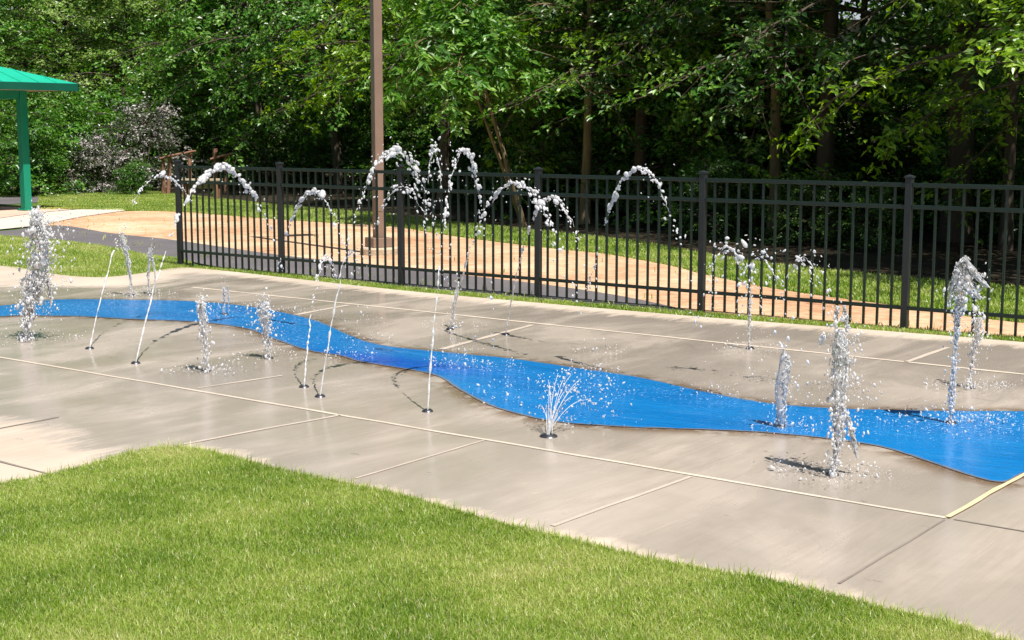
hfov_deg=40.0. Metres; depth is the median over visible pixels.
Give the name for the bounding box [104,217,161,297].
water jet
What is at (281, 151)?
undergrowth bush
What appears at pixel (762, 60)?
sapling
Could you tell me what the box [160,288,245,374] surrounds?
water jet
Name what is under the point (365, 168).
sapling
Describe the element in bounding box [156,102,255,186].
undergrowth bush
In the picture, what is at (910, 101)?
sapling
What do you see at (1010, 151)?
leafy tree
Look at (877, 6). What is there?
sapling
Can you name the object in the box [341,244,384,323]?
water jet
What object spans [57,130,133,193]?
pale shrub
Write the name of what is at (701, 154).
sapling
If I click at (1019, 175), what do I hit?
undergrowth bush
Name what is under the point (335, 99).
leafy tree
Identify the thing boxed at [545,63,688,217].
undergrowth bush
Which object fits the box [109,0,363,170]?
leafy tree
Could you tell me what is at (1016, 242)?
undergrowth bush
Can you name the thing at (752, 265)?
water jet
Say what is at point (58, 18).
leafy tree
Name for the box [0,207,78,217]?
pavement
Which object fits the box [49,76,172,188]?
shrub
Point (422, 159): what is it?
sapling
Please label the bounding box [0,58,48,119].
leafy tree
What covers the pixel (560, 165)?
undergrowth bush
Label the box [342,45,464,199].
sapling
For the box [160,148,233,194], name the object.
rail fence
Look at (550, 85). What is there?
sapling
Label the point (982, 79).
sapling
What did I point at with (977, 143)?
undergrowth bush
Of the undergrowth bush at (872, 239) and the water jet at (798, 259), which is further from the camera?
the undergrowth bush at (872, 239)
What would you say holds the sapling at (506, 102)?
on the forest floor
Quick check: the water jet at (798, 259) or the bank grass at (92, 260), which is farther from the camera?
the bank grass at (92, 260)
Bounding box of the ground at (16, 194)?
[0,136,1023,322]
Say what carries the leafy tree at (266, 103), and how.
on the forest floor
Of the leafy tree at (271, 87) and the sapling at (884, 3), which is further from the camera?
the leafy tree at (271, 87)
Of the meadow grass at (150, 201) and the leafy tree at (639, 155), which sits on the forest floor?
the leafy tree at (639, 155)
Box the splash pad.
[0,266,1023,639]
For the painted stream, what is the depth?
8.55 m
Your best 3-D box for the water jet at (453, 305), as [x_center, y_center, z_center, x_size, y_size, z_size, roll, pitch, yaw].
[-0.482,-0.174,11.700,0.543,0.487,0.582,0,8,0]
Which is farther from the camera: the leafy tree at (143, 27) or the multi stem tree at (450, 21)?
the leafy tree at (143, 27)
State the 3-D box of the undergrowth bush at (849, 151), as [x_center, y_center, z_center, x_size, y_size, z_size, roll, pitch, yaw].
[4.905,-2.863,24.735,4.066,4.287,5.056,-3,8,-23]
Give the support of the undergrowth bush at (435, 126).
on the forest floor
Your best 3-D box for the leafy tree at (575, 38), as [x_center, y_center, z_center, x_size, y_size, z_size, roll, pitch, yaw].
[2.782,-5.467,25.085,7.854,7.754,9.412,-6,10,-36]
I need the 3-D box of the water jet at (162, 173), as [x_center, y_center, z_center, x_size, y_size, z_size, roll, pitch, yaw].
[-2.962,-0.629,11.859,0.416,1.343,2.778,2,8,17]
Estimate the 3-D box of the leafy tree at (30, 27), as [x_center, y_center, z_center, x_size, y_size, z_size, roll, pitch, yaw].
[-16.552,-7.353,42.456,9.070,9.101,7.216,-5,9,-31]
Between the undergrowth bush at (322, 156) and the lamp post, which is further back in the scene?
the undergrowth bush at (322, 156)
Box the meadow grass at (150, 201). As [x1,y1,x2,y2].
[38,188,1023,322]
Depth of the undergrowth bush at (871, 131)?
23.51 m
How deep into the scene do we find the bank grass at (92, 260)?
17.81 m
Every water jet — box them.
[1,199,89,345]
[85,166,251,348]
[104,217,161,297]
[124,238,175,296]
[131,162,320,363]
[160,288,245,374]
[195,277,257,317]
[232,287,303,363]
[277,187,393,342]
[299,252,376,387]
[314,137,489,397]
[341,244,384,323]
[357,179,483,354]
[415,136,475,365]
[422,128,524,412]
[422,280,481,330]
[446,178,618,373]
[469,367,641,437]
[501,195,624,355]
[589,164,738,397]
[689,235,799,383]
[704,241,785,353]
[730,239,827,409]
[751,336,821,434]
[770,249,870,387]
[770,299,892,487]
[874,255,1023,439]
[916,304,1021,394]
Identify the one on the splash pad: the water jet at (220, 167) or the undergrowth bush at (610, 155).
the water jet at (220, 167)
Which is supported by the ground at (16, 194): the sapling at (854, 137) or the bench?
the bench
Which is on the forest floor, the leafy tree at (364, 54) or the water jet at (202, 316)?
the leafy tree at (364, 54)
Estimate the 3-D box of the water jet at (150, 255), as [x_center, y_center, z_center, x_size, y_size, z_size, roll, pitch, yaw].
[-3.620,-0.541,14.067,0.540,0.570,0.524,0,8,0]
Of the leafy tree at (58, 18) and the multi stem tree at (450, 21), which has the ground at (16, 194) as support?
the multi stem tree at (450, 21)
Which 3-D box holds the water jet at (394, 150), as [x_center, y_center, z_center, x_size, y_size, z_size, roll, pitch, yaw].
[-0.758,-0.406,9.283,0.402,1.597,1.639,8,11,44]
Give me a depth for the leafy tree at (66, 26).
49.84 m
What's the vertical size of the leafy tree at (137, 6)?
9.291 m
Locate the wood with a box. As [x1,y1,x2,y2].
[0,0,1021,170]
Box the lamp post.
[360,0,397,255]
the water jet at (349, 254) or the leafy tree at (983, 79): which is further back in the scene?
the leafy tree at (983, 79)
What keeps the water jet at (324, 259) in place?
on the splash pad
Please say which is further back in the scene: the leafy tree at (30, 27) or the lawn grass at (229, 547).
the leafy tree at (30, 27)
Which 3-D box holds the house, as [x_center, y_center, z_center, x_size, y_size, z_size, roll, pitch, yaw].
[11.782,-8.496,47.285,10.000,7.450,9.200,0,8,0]
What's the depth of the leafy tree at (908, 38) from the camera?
26.56 m
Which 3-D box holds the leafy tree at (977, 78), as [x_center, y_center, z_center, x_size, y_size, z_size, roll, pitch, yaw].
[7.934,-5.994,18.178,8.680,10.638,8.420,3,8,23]
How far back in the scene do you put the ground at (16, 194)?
23.87 m
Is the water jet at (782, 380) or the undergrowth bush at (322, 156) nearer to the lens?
the water jet at (782, 380)
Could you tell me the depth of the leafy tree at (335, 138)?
35.13 m
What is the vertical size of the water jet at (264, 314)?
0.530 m
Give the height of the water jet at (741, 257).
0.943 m
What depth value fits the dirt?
17.84 m
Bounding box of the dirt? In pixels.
[45,211,1023,338]
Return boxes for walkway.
[0,208,124,228]
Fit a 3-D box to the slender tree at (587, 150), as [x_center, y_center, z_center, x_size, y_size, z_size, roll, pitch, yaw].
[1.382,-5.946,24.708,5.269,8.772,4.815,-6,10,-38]
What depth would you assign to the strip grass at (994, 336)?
13.10 m
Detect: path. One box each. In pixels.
[0,196,37,204]
[0,225,687,310]
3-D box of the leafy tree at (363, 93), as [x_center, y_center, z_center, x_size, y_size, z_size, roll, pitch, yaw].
[-1.998,-9.243,39.978,9.136,11.198,8.863,-5,9,-30]
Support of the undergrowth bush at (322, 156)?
on the forest floor
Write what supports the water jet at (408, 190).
on the splash pad
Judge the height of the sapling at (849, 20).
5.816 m
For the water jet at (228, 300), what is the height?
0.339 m
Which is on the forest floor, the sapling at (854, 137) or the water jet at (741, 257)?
the sapling at (854, 137)
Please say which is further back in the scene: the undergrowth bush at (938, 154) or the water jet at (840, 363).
the undergrowth bush at (938, 154)
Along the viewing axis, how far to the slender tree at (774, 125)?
21.53 m
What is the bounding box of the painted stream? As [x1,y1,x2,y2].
[0,299,1023,481]
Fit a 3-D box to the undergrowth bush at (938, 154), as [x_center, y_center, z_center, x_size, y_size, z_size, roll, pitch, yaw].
[7.776,-2.645,25.831,3.500,2.968,2.815,-4,9,-27]
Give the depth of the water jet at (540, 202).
10.29 m
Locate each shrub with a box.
[0,64,136,193]
[0,99,77,195]
[0,129,16,193]
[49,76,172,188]
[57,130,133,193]
[74,93,222,192]
[107,157,155,194]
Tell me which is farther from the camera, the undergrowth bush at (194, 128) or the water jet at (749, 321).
the undergrowth bush at (194, 128)
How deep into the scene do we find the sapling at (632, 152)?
28.10 m
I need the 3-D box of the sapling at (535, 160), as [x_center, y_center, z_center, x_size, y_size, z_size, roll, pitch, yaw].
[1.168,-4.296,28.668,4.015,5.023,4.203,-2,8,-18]
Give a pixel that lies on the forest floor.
(954, 259)
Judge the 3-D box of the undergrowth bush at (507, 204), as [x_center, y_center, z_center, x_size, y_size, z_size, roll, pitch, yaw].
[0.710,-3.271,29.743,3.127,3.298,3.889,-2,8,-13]
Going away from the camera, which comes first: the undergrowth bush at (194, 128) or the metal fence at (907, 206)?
the metal fence at (907, 206)
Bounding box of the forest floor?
[3,141,1023,286]
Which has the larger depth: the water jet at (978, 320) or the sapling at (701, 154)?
the sapling at (701, 154)
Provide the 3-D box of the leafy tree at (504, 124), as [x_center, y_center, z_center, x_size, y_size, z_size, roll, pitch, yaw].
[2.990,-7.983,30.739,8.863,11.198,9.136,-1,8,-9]
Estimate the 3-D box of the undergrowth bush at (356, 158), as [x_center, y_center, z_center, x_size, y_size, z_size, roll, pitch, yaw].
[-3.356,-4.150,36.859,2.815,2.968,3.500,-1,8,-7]
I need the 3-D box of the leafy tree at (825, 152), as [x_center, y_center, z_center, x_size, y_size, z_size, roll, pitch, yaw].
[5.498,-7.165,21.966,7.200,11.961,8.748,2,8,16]
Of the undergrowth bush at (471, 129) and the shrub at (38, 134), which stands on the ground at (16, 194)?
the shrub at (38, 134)
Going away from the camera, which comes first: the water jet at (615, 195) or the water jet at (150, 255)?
the water jet at (615, 195)
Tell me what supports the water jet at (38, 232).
on the splash pad
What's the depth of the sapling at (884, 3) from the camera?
27.12 m
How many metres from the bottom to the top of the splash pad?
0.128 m
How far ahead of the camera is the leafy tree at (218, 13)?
39.53 m
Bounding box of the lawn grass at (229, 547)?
[0,440,1023,639]
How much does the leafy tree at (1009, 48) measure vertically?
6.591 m
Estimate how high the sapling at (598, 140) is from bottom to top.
5.287 m
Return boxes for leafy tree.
[0,0,102,181]
[0,0,183,171]
[0,0,204,172]
[0,0,252,168]
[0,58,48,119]
[23,0,280,180]
[30,0,325,178]
[58,0,287,173]
[74,0,362,186]
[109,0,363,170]
[135,0,461,194]
[174,0,430,179]
[215,0,475,179]
[243,0,635,219]
[246,0,553,191]
[302,14,460,180]
[341,0,751,200]
[369,25,565,189]
[448,0,924,235]
[450,0,855,159]
[450,0,855,221]
[585,0,1023,234]
[597,0,1023,242]
[768,0,1023,245]
[776,0,1023,149]
[793,0,1023,250]
[846,7,1023,132]
[908,21,1022,150]
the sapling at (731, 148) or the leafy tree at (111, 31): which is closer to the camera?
the sapling at (731, 148)
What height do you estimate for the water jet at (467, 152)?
1.653 m
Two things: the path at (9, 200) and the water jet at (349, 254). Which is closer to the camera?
the water jet at (349, 254)
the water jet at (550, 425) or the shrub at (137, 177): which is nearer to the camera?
the water jet at (550, 425)
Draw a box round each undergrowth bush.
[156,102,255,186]
[226,107,319,187]
[274,106,384,188]
[338,108,434,194]
[386,114,484,197]
[437,106,532,205]
[468,96,600,209]
[482,66,672,213]
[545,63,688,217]
[591,80,784,225]
[622,55,818,225]
[655,41,904,228]
[657,155,759,242]
[736,32,929,226]
[748,166,856,246]
[829,177,919,253]
[834,97,948,231]
[872,95,991,221]
[897,113,1023,236]
[973,110,1023,241]
[993,213,1023,246]
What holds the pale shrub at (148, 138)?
on the forest floor
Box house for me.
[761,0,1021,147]
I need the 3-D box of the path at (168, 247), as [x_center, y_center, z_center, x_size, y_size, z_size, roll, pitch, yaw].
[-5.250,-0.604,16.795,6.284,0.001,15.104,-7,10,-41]
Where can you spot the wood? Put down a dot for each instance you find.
(328, 165)
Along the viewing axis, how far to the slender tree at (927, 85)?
23.81 m
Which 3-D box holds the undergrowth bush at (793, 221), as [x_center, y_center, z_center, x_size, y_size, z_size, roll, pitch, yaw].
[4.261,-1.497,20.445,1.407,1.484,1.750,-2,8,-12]
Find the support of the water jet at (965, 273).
on the painted stream
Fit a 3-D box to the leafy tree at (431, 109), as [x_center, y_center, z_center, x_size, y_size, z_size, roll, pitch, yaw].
[0.088,-7.666,36.868,8.314,9.561,9.900,-5,9,-31]
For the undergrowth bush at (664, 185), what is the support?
on the forest floor
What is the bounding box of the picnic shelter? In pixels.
[0,67,78,210]
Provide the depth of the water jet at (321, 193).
11.39 m
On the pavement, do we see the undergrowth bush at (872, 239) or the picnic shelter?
the picnic shelter
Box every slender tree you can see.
[438,0,732,223]
[625,0,948,234]
[723,0,1023,224]
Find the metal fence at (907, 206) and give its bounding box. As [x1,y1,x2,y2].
[173,160,1023,336]
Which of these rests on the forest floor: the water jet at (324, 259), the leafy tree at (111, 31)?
the leafy tree at (111, 31)
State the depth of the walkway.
26.75 m
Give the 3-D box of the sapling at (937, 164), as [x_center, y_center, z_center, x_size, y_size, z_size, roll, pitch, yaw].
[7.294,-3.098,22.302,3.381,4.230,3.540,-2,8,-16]
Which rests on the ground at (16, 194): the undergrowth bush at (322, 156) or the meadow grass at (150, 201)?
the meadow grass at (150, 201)
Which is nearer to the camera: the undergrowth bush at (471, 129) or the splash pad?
the splash pad
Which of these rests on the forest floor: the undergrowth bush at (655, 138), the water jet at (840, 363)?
the undergrowth bush at (655, 138)
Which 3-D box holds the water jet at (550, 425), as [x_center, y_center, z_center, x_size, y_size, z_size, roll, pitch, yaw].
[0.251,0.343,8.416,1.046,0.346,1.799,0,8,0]
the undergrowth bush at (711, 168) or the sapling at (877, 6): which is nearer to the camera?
the undergrowth bush at (711, 168)
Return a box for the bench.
[181,179,222,198]
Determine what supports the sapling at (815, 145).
on the forest floor
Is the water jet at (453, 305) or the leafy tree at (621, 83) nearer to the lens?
the water jet at (453, 305)
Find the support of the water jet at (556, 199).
on the splash pad
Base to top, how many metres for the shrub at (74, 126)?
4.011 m
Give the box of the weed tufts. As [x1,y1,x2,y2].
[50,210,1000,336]
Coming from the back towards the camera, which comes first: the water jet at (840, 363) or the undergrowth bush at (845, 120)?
the undergrowth bush at (845, 120)
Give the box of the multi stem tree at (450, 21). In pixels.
[362,0,579,225]
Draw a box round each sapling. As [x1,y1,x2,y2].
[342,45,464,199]
[344,3,503,187]
[384,2,560,188]
[450,0,567,196]
[461,0,627,210]
[479,4,652,178]
[567,8,747,214]
[578,0,815,228]
[578,6,762,210]
[619,0,857,188]
[630,0,864,227]
[733,3,851,131]
[736,43,870,221]
[782,53,911,219]
[841,0,994,191]
[844,79,990,214]
[868,0,1023,174]
[871,4,1023,241]
[899,0,1023,212]
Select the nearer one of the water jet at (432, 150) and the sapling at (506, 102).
the water jet at (432, 150)
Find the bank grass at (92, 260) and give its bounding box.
[0,235,194,277]
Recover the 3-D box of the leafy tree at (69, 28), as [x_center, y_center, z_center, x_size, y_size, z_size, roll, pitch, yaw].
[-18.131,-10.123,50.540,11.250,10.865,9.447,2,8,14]
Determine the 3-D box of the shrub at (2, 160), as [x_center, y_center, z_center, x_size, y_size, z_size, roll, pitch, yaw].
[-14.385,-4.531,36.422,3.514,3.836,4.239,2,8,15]
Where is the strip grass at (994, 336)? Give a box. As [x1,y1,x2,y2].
[182,264,1023,341]
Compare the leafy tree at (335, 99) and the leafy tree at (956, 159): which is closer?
the leafy tree at (956, 159)

